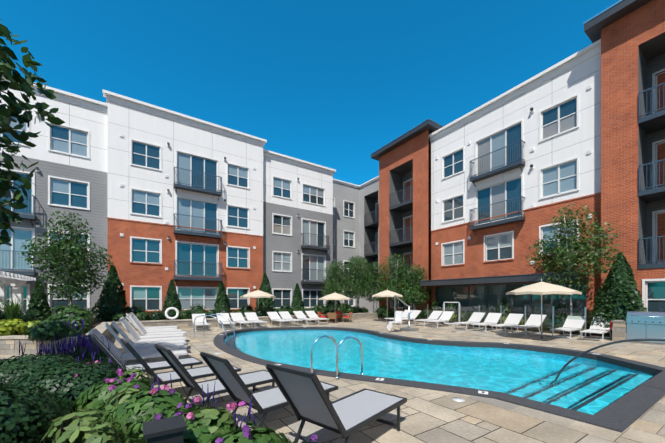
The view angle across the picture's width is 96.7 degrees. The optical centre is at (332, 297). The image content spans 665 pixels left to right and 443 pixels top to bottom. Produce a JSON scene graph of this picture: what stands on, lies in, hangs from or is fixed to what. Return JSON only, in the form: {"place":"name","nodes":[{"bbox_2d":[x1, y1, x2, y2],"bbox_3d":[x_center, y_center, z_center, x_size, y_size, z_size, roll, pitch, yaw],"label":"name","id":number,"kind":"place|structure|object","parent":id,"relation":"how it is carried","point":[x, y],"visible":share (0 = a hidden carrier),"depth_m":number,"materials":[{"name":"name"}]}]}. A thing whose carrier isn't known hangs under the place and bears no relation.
{"place":"outdoors","nodes":[
{"label":"outdoors","id":0,"kind":"place"},
{"bbox_2d":[0,0,618,184],"label":"sky","id":1,"kind":"structure","parent":0,"point":[327,83],"materials":[{"name":"blue"}]},
{"bbox_2d":[0,319,664,442],"bbox_3d":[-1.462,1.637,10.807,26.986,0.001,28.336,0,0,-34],"label":"deck pavers","id":2,"kind":"object","parent":0,"point":[548,431],"visible":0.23,"depth_m":4.34,"materials":[{"name":"beige stone"}]},
{"bbox_2d":[0,271,35,312],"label":"pergola","id":3,"kind":"object","parent":2,"relation":"on","point":[18,281],"visible":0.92,"depth_m":14.18,"materials":[{"name":"white paint"}]},
{"bbox_2d":[0,312,597,442],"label":"planter walls","id":4,"kind":"structure","parent":2,"relation":"on","point":[9,344],"depth_m":14.17,"materials":[{"name":"stone"}]},
{"bbox_2d":[0,330,322,442],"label":"bed plants","id":5,"kind":"object","parent":4,"relation":"in","point":[115,403],"visible":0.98,"depth_m":2.91,"materials":[{"name":"green plant"}]},
{"bbox_2d":[0,252,648,341],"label":"shrubs","id":6,"kind":"object","parent":4,"relation":"on","point":[618,297],"visible":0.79,"depth_m":14.15,"materials":[{"name":"green plant"}]},
{"bbox_2d":[0,19,623,331],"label":"trees","id":7,"kind":"object","parent":2,"relation":"on","point":[358,279],"visible":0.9,"depth_m":13.14,"materials":[{"name":"green plant"}]},
{"bbox_2d":[0,0,664,329],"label":"buildings","id":8,"kind":"structure","parent":2,"relation":"on","point":[463,209],"depth_m":18.09,"materials":[{"name":"white paint"}]},
{"bbox_2d":[89,279,664,442],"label":"pool furniture","id":9,"kind":"object","parent":2,"relation":"on","point":[304,395],"visible":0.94,"depth_m":5.23,"materials":[{"name":"grey"}]},
{"bbox_2d":[213,327,664,432],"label":"pool","id":10,"kind":"structure","parent":2,"relation":"in","point":[624,412],"depth_m":5.58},
{"bbox_2d":[224,329,656,414],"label":"pool water","id":11,"kind":"structure","parent":10,"relation":"in","point":[592,386],"depth_m":7.67,"materials":[{"name":"blue liquid"}]},
{"bbox_2d":[611,320,664,345],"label":"grill counter","id":12,"kind":"object","parent":2,"relation":"on","point":[619,330],"visible":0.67,"depth_m":11.04,"materials":[{"name":"stone"}]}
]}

